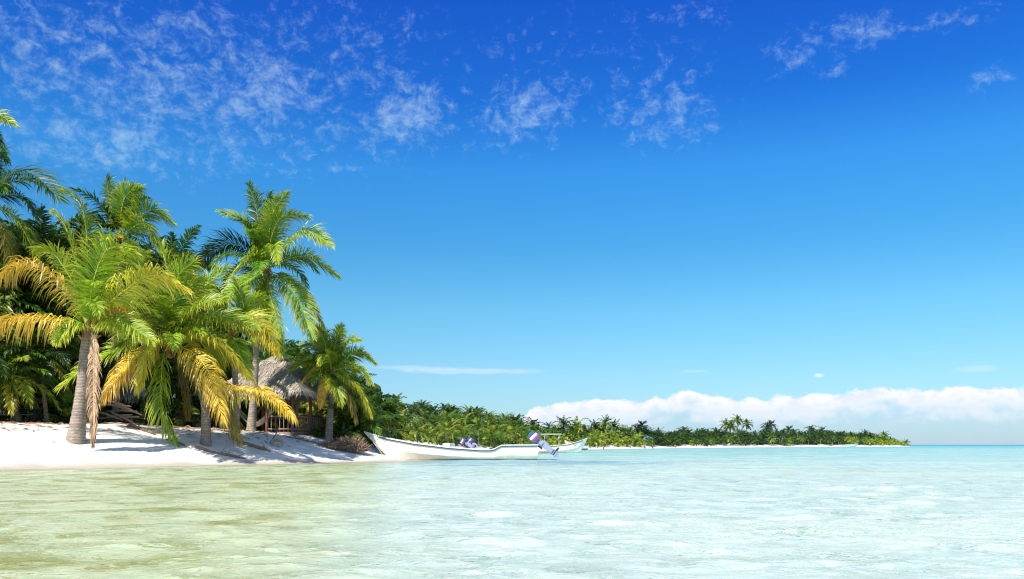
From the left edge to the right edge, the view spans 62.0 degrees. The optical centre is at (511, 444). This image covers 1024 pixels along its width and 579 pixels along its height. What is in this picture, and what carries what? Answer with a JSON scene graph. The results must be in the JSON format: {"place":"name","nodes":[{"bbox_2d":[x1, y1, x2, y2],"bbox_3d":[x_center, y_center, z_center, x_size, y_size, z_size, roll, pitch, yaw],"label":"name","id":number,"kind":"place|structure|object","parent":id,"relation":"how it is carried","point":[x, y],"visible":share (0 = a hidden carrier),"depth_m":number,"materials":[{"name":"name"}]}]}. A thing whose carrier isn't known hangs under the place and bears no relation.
{"place":"outdoors","nodes":[
{"label":"outdoors","id":0,"kind":"place"},
{"bbox_2d":[0,423,909,471],"bbox_3d":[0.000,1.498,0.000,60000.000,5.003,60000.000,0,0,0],"label":"beach sand","id":1,"kind":"structure","parent":0,"point":[22,450],"depth_m":34.88,"materials":[{"name":"sand"}]},
{"bbox_2d":[0,109,19,184],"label":"palm tree","id":2,"kind":"object","parent":1,"relation":"on","point":[8,119],"visible":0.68,"depth_m":40.35,"materials":[{"name":"green plant"}]},
{"bbox_2d":[0,317,39,398],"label":"palm tree","id":3,"kind":"object","parent":1,"relation":"on","point":[4,368],"visible":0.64,"depth_m":36.47,"materials":[{"name":"green plant"}]},
{"bbox_2d":[0,408,51,421],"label":"picnic table","id":4,"kind":"object","parent":1,"relation":"on","point":[33,415],"visible":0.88,"depth_m":38.29,"materials":[{"name":"paint"}]},
{"bbox_2d":[0,288,53,422],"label":"palm tree","id":5,"kind":"object","parent":1,"relation":"on","point":[5,343],"visible":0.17,"depth_m":38.67,"materials":[{"name":"green plant"}]},
{"bbox_2d":[0,334,67,422],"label":"palm tree","id":6,"kind":"object","parent":1,"relation":"on","point":[27,396],"visible":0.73,"depth_m":37.19,"materials":[{"name":"green plant"}]},
{"bbox_2d":[0,142,70,288],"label":"palm tree","id":7,"kind":"object","parent":1,"relation":"on","point":[6,185],"visible":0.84,"depth_m":36.87,"materials":[{"name":"green plant"}]},
{"bbox_2d":[1,376,72,422],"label":"palm tree","id":8,"kind":"object","parent":1,"relation":"on","point":[9,418],"visible":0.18,"depth_m":39.75,"materials":[{"name":"green plant"}]},
{"bbox_2d":[0,319,81,422],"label":"palm tree","id":9,"kind":"object","parent":1,"relation":"on","point":[62,354],"visible":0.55,"depth_m":38.09,"materials":[{"name":"green plant"}]},
{"bbox_2d":[0,254,81,422],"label":"palm tree","id":10,"kind":"object","parent":1,"relation":"on","point":[37,308],"visible":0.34,"depth_m":38.51,"materials":[{"name":"green plant"}]},
{"bbox_2d":[1,283,83,390],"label":"palm tree","id":11,"kind":"object","parent":1,"relation":"on","point":[20,309],"visible":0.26,"depth_m":39.54,"materials":[{"name":"green plant"}]},
{"bbox_2d":[0,221,95,421],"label":"palm tree","id":12,"kind":"object","parent":1,"relation":"on","point":[20,241],"visible":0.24,"depth_m":39.43,"materials":[{"name":"green plant"}]},
{"bbox_2d":[2,376,101,422],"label":"palm tree","id":13,"kind":"object","parent":1,"relation":"on","point":[39,394],"visible":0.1,"depth_m":41.61,"materials":[{"name":"green plant"}]},
{"bbox_2d":[0,257,107,412],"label":"palm tree","id":14,"kind":"object","parent":1,"relation":"on","point":[29,281],"visible":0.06,"depth_m":40.13,"materials":[{"name":"green plant"}]},
{"bbox_2d":[0,203,108,416],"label":"palm tree","id":15,"kind":"object","parent":1,"relation":"on","point":[46,230],"visible":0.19,"depth_m":41.63,"materials":[{"name":"green plant"}]},
{"bbox_2d":[27,282,98,389],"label":"palm tree","id":16,"kind":"object","parent":1,"relation":"on","point":[77,339],"visible":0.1,"depth_m":41.50,"materials":[{"name":"green plant"}]},
{"bbox_2d":[27,387,102,423],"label":"palm tree","id":17,"kind":"object","parent":1,"relation":"on","point":[68,395],"visible":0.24,"depth_m":40.55,"materials":[{"name":"green plant"}]},
{"bbox_2d":[31,338,126,415],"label":"palm tree","id":18,"kind":"object","parent":1,"relation":"on","point":[74,362],"visible":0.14,"depth_m":43.78,"materials":[{"name":"green plant"}]},
{"bbox_2d":[50,243,124,357],"bbox_3d":[-23.956,-5.957,44.887,6.428,10.689,5.705,0,0,-44],"label":"palm tree","id":19,"kind":"object","parent":1,"relation":"on","point":[69,246],"visible":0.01,"depth_m":44.61,"materials":[{"name":"green plant"}]},
{"bbox_2d":[59,348,123,383],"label":"palm tree","id":20,"kind":"object","parent":1,"relation":"on","point":[103,364],"visible":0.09,"depth_m":48.03,"materials":[{"name":"green plant"}]},
{"bbox_2d":[44,251,149,420],"bbox_3d":[-21.166,-5.202,43.640,6.046,9.039,6.001,0,0,-40],"label":"palm tree","id":21,"kind":"object","parent":1,"relation":"on","point":[112,335],"visible":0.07,"depth_m":43.30,"materials":[{"name":"green plant"}]},
{"bbox_2d":[0,184,195,448],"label":"palm tree","id":22,"kind":"object","parent":1,"relation":"on","point":[87,294],"visible":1,"depth_m":32.46,"materials":[{"name":"green plant"}]},
{"bbox_2d":[96,330,139,370],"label":"palm tree","id":23,"kind":"object","parent":1,"relation":"on","point":[104,337],"visible":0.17,"depth_m":52.83,"materials":[{"name":"green plant"}]},
{"bbox_2d":[60,173,178,423],"bbox_3d":[-19.732,-7.408,43.693,6.021,13.558,4.353,0,0,0],"label":"palm tree","id":24,"kind":"object","parent":1,"relation":"on","point":[118,216],"visible":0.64,"depth_m":43.27,"materials":[{"name":"green plant"}]},
{"bbox_2d":[98,399,141,424],"bbox_3d":[-19.229,-1.509,41.503,2.528,1.468,0.639,0,0,0],"label":"branch pile","id":25,"kind":"object","parent":1,"relation":"on","point":[123,407],"visible":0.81,"depth_m":41.42,"materials":[{"name":"wood"}]},
{"bbox_2d":[97,372,153,424],"bbox_3d":[-20.811,-2.383,45.992,3.733,3.450,3.577,0,0,-12],"label":"thatched shelter","id":26,"kind":"object","parent":1,"relation":"on","point":[128,395],"visible":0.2,"depth_m":44.83,"materials":[{"name":"brown wood"}]},
{"bbox_2d":[101,253,150,423],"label":"palm tree","id":27,"kind":"object","parent":1,"relation":"on","point":[106,408],"visible":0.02,"depth_m":50.48,"materials":[{"name":"green plant"}]},
{"bbox_2d":[97,412,160,425],"bbox_3d":[-19.159,-1.206,42.500,2.800,0.810,1.740,0,0,-8],"label":"picnic table","id":28,"kind":"object","parent":1,"relation":"on","point":[103,420],"visible":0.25,"depth_m":42.26,"materials":[{"name":"paint"}]},
{"bbox_2d":[109,255,162,405],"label":"palm tree","id":29,"kind":"object","parent":1,"relation":"on","point":[144,300],"visible":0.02,"depth_m":49.36,"materials":[{"name":"green plant"}]},
{"bbox_2d":[126,420,156,433],"bbox_3d":[-15.831,-0.785,36.430,1.440,0.685,0.374,0,0,0],"label":"driftwood log","id":30,"kind":"object","parent":1,"relation":"on","point":[140,428],"visible":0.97,"depth_m":36.46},
{"bbox_2d":[108,353,182,404],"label":"palm tree","id":31,"kind":"object","parent":1,"relation":"on","point":[172,384],"visible":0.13,"depth_m":49.83,"materials":[{"name":"green plant"}]},
{"bbox_2d":[110,376,200,426],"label":"palm tree","id":32,"kind":"object","parent":1,"relation":"on","point":[141,408],"visible":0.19,"depth_m":45.26,"materials":[{"name":"green plant"}]},
{"bbox_2d":[0,421,330,445],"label":"leaf litter","id":33,"kind":"object","parent":1,"relation":"on","point":[178,427],"visible":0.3,"depth_m":37.11,"materials":[{"name":"plant"}]},
{"bbox_2d":[123,224,225,427],"bbox_3d":[-18.523,-6.239,47.093,6.420,11.374,5.680,0,0,6],"label":"palm tree","id":34,"kind":"object","parent":1,"relation":"on","point":[174,243],"visible":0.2,"depth_m":46.52,"materials":[{"name":"green plant"}]},
{"bbox_2d":[54,237,297,449],"bbox_3d":[-14.041,-4.401,36.474,10.518,9.757,4.811,0,0,0],"label":"palm tree","id":35,"kind":"object","parent":1,"relation":"on","point":[176,322],"visible":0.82,"depth_m":35.84,"materials":[{"name":"green plant"}]},
{"bbox_2d":[134,374,222,427],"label":"palm tree","id":36,"kind":"object","parent":1,"relation":"on","point":[175,409],"visible":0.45,"depth_m":45.31,"materials":[{"name":"green plant"}]},
{"bbox_2d":[156,414,200,426],"bbox_3d":[-17.406,-1.196,45.000,2.200,0.810,1.740,0,0,4],"label":"picnic table","id":37,"kind":"object","parent":1,"relation":"on","point":[196,420],"visible":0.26,"depth_m":44.57,"materials":[{"name":"paint"}]},
{"bbox_2d":[163,354,231,406],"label":"palm tree","id":38,"kind":"object","parent":1,"relation":"on","point":[228,371],"visible":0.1,"depth_m":49.55,"materials":[{"name":"green plant"}]},
{"bbox_2d":[159,309,252,383],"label":"palm tree","id":39,"kind":"object","parent":1,"relation":"on","point":[210,325],"visible":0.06,"depth_m":55.27,"materials":[{"name":"green plant"}]},
{"bbox_2d":[14,234,399,432],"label":"woodland undergrowth","id":40,"kind":"object","parent":1,"relation":"on","point":[374,390],"depth_m":61.72,"materials":[{"name":"plant"}]},
{"bbox_2d":[193,445,245,458],"bbox_3d":[-12.436,0.304,36.147,2.212,0.593,0.224,0,0,-5],"label":"driftwood log","id":41,"kind":"object","parent":1,"relation":"on","point":[219,453],"visible":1,"depth_m":36.16,"materials":[{"name":"wood"}]},
{"bbox_2d":[190,378,249,429],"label":"palm tree","id":42,"kind":"object","parent":1,"relation":"on","point":[212,417],"visible":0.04,"depth_m":49.61,"materials":[{"name":"green plant"}]},
{"bbox_2d":[179,272,284,440],"bbox_3d":[-12.650,-3.990,38.753,5.210,8.050,3.875,0,0,0],"label":"palm tree","id":43,"kind":"object","parent":1,"relation":"on","point":[266,335],"visible":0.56,"depth_m":38.30,"materials":[{"name":"green plant"}]},
{"bbox_2d":[223,337,265,429],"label":"palm tree","id":44,"kind":"object","parent":1,"relation":"on","point":[228,367],"visible":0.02,"depth_m":58.18,"materials":[{"name":"green plant"}]},
{"bbox_2d":[239,441,270,451],"bbox_3d":[-11.757,0.049,38.613,1.619,0.562,0.329,0,0,5],"label":"driftwood log","id":45,"kind":"object","parent":1,"relation":"on","point":[255,446],"visible":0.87,"depth_m":38.64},
{"bbox_2d":[239,400,280,429],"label":"palm tree","id":46,"kind":"object","parent":1,"relation":"on","point":[245,409],"visible":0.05,"depth_m":56.04,"materials":[{"name":"green plant"}]},
{"bbox_2d":[222,339,306,427],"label":"palm tree","id":47,"kind":"object","parent":1,"relation":"on","point":[263,356],"visible":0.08,"depth_m":56.25,"materials":[{"name":"green plant"}]},
{"bbox_2d":[240,401,289,427],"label":"palm tree","id":48,"kind":"object","parent":1,"relation":"on","point":[259,409],"visible":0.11,"depth_m":55.28,"materials":[{"name":"green plant"}]},
{"bbox_2d":[191,180,342,430],"bbox_3d":[-12.370,-6.921,42.532,8.288,13.031,4.614,0,0,0],"label":"palm tree","id":49,"kind":"object","parent":1,"relation":"on","point":[265,246],"visible":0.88,"depth_m":42.24,"materials":[{"name":"green plant"}]},
{"bbox_2d":[208,355,336,435],"bbox_3d":[-12.682,-2.382,46.004,6.217,4.905,5.659,0,0,14],"label":"beach hut","id":50,"kind":"object","parent":1,"relation":"on","point":[280,380],"visible":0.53,"depth_m":44.48,"materials":[{"name":"brown wood"}]},
{"bbox_2d":[240,410,273,426],"bbox_3d":[-13.599,-1.436,45.199,2.030,0.938,0.773,0,0,14],"label":"hammock","id":51,"kind":"object","parent":50,"relation":"hanging from","point":[261,421],"visible":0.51,"depth_m":44.99,"materials":[{"name":"fabric"}]},
{"bbox_2d":[264,428,283,447],"bbox_3d":[-11.145,-0.321,39.943,0.718,0.988,0.630,0,0,-40],"label":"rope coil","id":52,"kind":"object","parent":1,"relation":"on","point":[281,441],"visible":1,"depth_m":39.97,"materials":[{"name":"fabric"}]},
{"bbox_2d":[270,400,327,431],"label":"palm tree","id":53,"kind":"object","parent":1,"relation":"on","point":[301,405],"visible":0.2,"depth_m":54.58,"materials":[{"name":"green plant"}]},
{"bbox_2d":[285,341,325,378],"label":"palm tree","id":54,"kind":"object","parent":1,"relation":"on","point":[300,354],"visible":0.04,"depth_m":59.07,"materials":[{"name":"green plant"}]},
{"bbox_2d":[284,406,326,431],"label":"palm tree","id":55,"kind":"object","parent":1,"relation":"on","point":[306,412],"visible":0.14,"depth_m":50.33,"materials":[{"name":"green plant"}]},
{"bbox_2d":[300,410,335,432],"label":"palm tree","id":56,"kind":"object","parent":1,"relation":"on","point":[318,413],"visible":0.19,"depth_m":48.78,"materials":[{"name":"green plant"}]},
{"bbox_2d":[287,321,377,440],"bbox_3d":[-9.725,-3.231,44.700,3.967,6.553,4.698,0,0,-36],"label":"palm tree","id":57,"kind":"object","parent":1,"relation":"on","point":[332,355],"visible":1,"depth_m":44.47,"materials":[{"name":"green plant"}]},
{"bbox_2d":[316,440,352,448],"bbox_3d":[-9.021,-0.026,42.968,2.114,0.441,1.918,0,0,0],"label":"root heap","id":58,"kind":"object","parent":1,"relation":"on","point":[335,444],"visible":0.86,"depth_m":42.56,"materials":[{"name":"wood"}]},
{"bbox_2d":[287,384,414,449],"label":"palm tree","id":59,"kind":"object","parent":1,"relation":"on","point":[344,416],"visible":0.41,"depth_m":46.51,"materials":[{"name":"green plant"}]},
{"bbox_2d":[332,435,371,451],"bbox_3d":[-8.240,-0.084,43.512,2.181,0.871,1.974,0,0,0],"label":"brushwood heap","id":60,"kind":"object","parent":1,"relation":"on","point":[359,446],"visible":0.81,"depth_m":43.05,"materials":[{"name":"wood"}]},
{"bbox_2d":[333,382,375,436],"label":"palm tree","id":61,"kind":"object","parent":1,"relation":"on","point":[366,413],"visible":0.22,"depth_m":46.52,"materials":[{"name":"green plant"}]},
{"bbox_2d":[339,410,385,442],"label":"palm tree","id":62,"kind":"object","parent":1,"relation":"on","point":[363,420],"visible":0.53,"depth_m":46.53,"materials":[{"name":"green plant"}]},
{"bbox_2d":[326,392,402,437],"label":"palm tree","id":63,"kind":"object","parent":1,"relation":"on","point":[386,416],"visible":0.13,"depth_m":52.10,"materials":[{"name":"green plant"}]},
{"bbox_2d":[358,376,395,418],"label":"palm tree","id":64,"kind":"object","parent":1,"relation":"on","point":[390,407],"visible":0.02,"depth_m":60.81,"materials":[{"name":"green plant"}]},
{"bbox_2d":[389,426,413,441],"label":"palm tree","id":65,"kind":"object","parent":1,"relation":"on","point":[398,434],"visible":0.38,"depth_m":53.53,"materials":[{"name":"green plant"}]},
{"bbox_2d":[391,393,415,412],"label":"palm tree","id":66,"kind":"object","parent":1,"relation":"on","point":[398,395],"visible":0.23,"depth_m":104.83,"materials":[{"name":"green plant"}]},
{"bbox_2d":[402,425,431,442],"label":"palm tree","id":67,"kind":"object","parent":1,"relation":"on","point":[413,437],"visible":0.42,"depth_m":58.77,"materials":[{"name":"green plant"}]},
{"bbox_2d":[402,421,432,442],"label":"palm tree","id":68,"kind":"object","parent":1,"relation":"on","point":[417,428],"visible":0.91,"depth_m":57.17,"materials":[{"name":"green plant"}]},
{"bbox_2d":[415,400,434,423],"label":"palm tree","id":69,"kind":"object","parent":1,"relation":"on","point":[420,404],"visible":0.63,"depth_m":108.77,"materials":[{"name":"green plant"}]},
{"bbox_2d":[412,409,441,427],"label":"palm tree","id":70,"kind":"object","parent":1,"relation":"on","point":[425,417],"visible":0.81,"depth_m":80.44,"materials":[{"name":"green plant"}]},
{"bbox_2d":[416,426,441,444],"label":"palm tree","id":71,"kind":"object","parent":1,"relation":"on","point":[430,439],"visible":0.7,"depth_m":61.96,"materials":[{"name":"green plant"}]},
{"bbox_2d":[421,424,446,441],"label":"palm tree","id":72,"kind":"object","parent":1,"relation":"on","point":[433,431],"visible":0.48,"depth_m":65.85,"materials":[{"name":"green plant"}]},
{"bbox_2d":[426,421,456,445],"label":"palm tree","id":73,"kind":"object","parent":1,"relation":"on","point":[439,441],"visible":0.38,"depth_m":67.81,"materials":[{"name":"green plant"}]},
{"bbox_2d":[406,437,480,448],"bbox_3d":[-5.171,0.140,56.485,7.395,1.320,1.770,0,0,32],"label":"motor boat","id":74,"kind":"object","parent":1,"relation":"on","point":[468,443],"visible":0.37,"depth_m":55.03,"materials":[{"name":"white paint"}]},
{"bbox_2d":[431,429,461,446],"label":"palm tree","id":75,"kind":"object","parent":1,"relation":"on","point":[455,442],"visible":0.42,"depth_m":69.39,"materials":[{"name":"green plant"}]},
{"bbox_2d":[434,409,460,425],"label":"palm tree","id":76,"kind":"object","parent":1,"relation":"on","point":[444,413],"visible":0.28,"depth_m":86.88,"materials":[{"name":"green plant"}]},
{"bbox_2d":[435,421,460,442],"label":"palm tree","id":77,"kind":"object","parent":1,"relation":"on","point":[446,427],"visible":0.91,"depth_m":63.93,"materials":[{"name":"green plant"}]},
{"bbox_2d":[435,416,465,442],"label":"palm tree","id":78,"kind":"object","parent":1,"relation":"on","point":[446,419],"visible":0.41,"depth_m":71.17,"materials":[{"name":"green plant"}]},
{"bbox_2d":[441,418,467,440],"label":"palm tree","id":79,"kind":"object","parent":1,"relation":"on","point":[452,420],"visible":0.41,"depth_m":74.37,"materials":[{"name":"green plant"}]},
{"bbox_2d":[454,411,475,427],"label":"palm tree","id":80,"kind":"object","parent":1,"relation":"on","point":[463,420],"visible":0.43,"depth_m":99.45,"materials":[{"name":"green plant"}]},
{"bbox_2d":[455,424,479,446],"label":"palm tree","id":81,"kind":"object","parent":1,"relation":"on","point":[464,433],"visible":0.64,"depth_m":72.38,"materials":[{"name":"green plant"}]},
{"bbox_2d":[467,420,489,445],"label":"palm tree","id":82,"kind":"object","parent":1,"relation":"on","point":[477,423],"visible":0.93,"depth_m":81.16,"materials":[{"name":"green plant"}]},
{"bbox_2d":[477,431,510,447],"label":"palm tree","id":83,"kind":"object","parent":1,"relation":"on","point":[489,440],"visible":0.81,"depth_m":84.13,"materials":[{"name":"green plant"}]},
{"bbox_2d":[481,424,509,446],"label":"palm tree","id":84,"kind":"object","parent":1,"relation":"on","point":[494,428],"visible":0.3,"depth_m":92.08,"materials":[{"name":"green plant"}]},
{"bbox_2d":[479,428,512,447],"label":"palm tree","id":85,"kind":"object","parent":1,"relation":"on","point":[497,437],"visible":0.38,"depth_m":85.33,"materials":[{"name":"green plant"}]},
{"bbox_2d":[496,425,517,443],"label":"palm tree","id":86,"kind":"object","parent":1,"relation":"on","point":[505,431],"visible":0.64,"depth_m":97.41,"materials":[{"name":"green plant"}]},
{"bbox_2d":[506,425,528,444],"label":"palm tree","id":87,"kind":"object","parent":1,"relation":"on","point":[515,429],"visible":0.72,"depth_m":102.99,"materials":[{"name":"green plant"}]},
{"bbox_2d":[511,430,529,444],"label":"palm tree","id":88,"kind":"object","parent":1,"relation":"on","point":[520,440],"visible":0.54,"depth_m":109.01,"materials":[{"name":"green plant"}]},
{"bbox_2d":[524,418,544,430],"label":"palm tree","id":89,"kind":"object","parent":1,"relation":"on","point":[532,422],"visible":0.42,"depth_m":179.66,"materials":[{"name":"green plant"}]},
{"bbox_2d":[537,426,562,444],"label":"palm tree","id":90,"kind":"object","parent":1,"relation":"on","point":[550,431],"visible":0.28,"depth_m":150.82,"materials":[{"name":"green plant"}]},
{"bbox_2d":[553,415,575,431],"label":"palm tree","id":91,"kind":"object","parent":1,"relation":"on","point":[564,423],"visible":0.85,"depth_m":174.54,"materials":[{"name":"green plant"}]},
{"bbox_2d":[565,416,587,433],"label":"palm tree","id":92,"kind":"object","parent":1,"relation":"on","point":[578,427],"visible":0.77,"depth_m":177.38,"materials":[{"name":"green plant"}]},
{"bbox_2d":[585,418,604,432],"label":"palm tree","id":93,"kind":"object","parent":1,"relation":"on","point":[595,425],"visible":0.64,"depth_m":199.68,"materials":[{"name":"green plant"}]},
{"bbox_2d":[590,431,607,446],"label":"palm tree","id":94,"kind":"object","parent":1,"relation":"on","point":[599,441],"visible":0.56,"depth_m":165.30,"materials":[{"name":"green plant"}]},
{"bbox_2d":[597,414,615,433],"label":"palm tree","id":95,"kind":"object","parent":1,"relation":"on","point":[605,421],"visible":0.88,"depth_m":204.62,"materials":[{"name":"green plant"}]},
{"bbox_2d":[607,419,626,432],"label":"palm tree","id":96,"kind":"object","parent":1,"relation":"on","point":[613,425],"visible":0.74,"depth_m":204.59,"materials":[{"name":"green plant"}]},
{"bbox_2d":[628,436,643,447],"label":"palm tree","id":97,"kind":"object","parent":1,"relation":"on","point":[635,443],"visible":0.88,"depth_m":186.88,"materials":[{"name":"green plant"}]},
{"bbox_2d":[633,420,650,432],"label":"palm tree","id":98,"kind":"object","parent":1,"relation":"on","point":[643,428],"visible":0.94,"depth_m":235.45,"materials":[{"name":"green plant"}]},
{"bbox_2d":[390,422,900,444],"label":"shore undergrowth","id":99,"kind":"object","parent":1,"relation":"on","point":[762,443],"visible":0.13,"depth_m":273.03,"materials":[{"name":"plant"}]},
{"bbox_2d":[388,397,905,446],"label":"distant palms","id":100,"kind":"object","parent":1,"relation":"on","point":[714,436],"visible":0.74,"depth_m":292.08,"materials":[{"name":"green plant"}]},
{"bbox_2d":[719,418,731,430],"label":"palm tree","id":101,"kind":"object","parent":1,"relation":"on","point":[726,424],"visible":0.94,"depth_m":314.60,"materials":[{"name":"green plant"}]},
{"bbox_2d":[730,414,743,439],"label":"palm tree","id":102,"kind":"object","parent":1,"relation":"on","point":[737,420],"visible":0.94,"depth_m":317.70,"materials":[{"name":"green plant"}]},
{"bbox_2d":[740,418,753,431],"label":"palm tree","id":103,"kind":"object","parent":1,"relation":"on","point":[746,421],"visible":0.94,"depth_m":319.65,"materials":[{"name":"green plant"}]},
{"bbox_2d":[0,445,1023,578],"bbox_3d":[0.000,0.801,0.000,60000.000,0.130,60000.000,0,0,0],"label":"sea water","id":104,"kind":"structure","parent":0,"point":[934,512],"depth_m":9.45,"materials":[{"name":"liquid"}]},
{"bbox_2d":[364,430,558,459],"bbox_3d":[-2.661,0.078,45.017,10.322,1.683,2.261,0,0,-4],"label":"motor boat","id":105,"kind":"object","parent":104,"relation":"on","point":[396,448],"visible":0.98,"depth_m":44.44,"materials":[{"name":"white paint"}]},
{"bbox_2d":[539,434,586,452],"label":"motor boat","id":106,"kind":"object","parent":104,"relation":"on","point":[575,447],"visible":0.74,"depth_m":83.09,"materials":[{"name":"white paint"}]},
{"bbox_2d":[0,0,1023,444],"label":"sky","id":107,"kind":"structure","parent":0,"point":[670,215],"materials":[{"name":"blue"}]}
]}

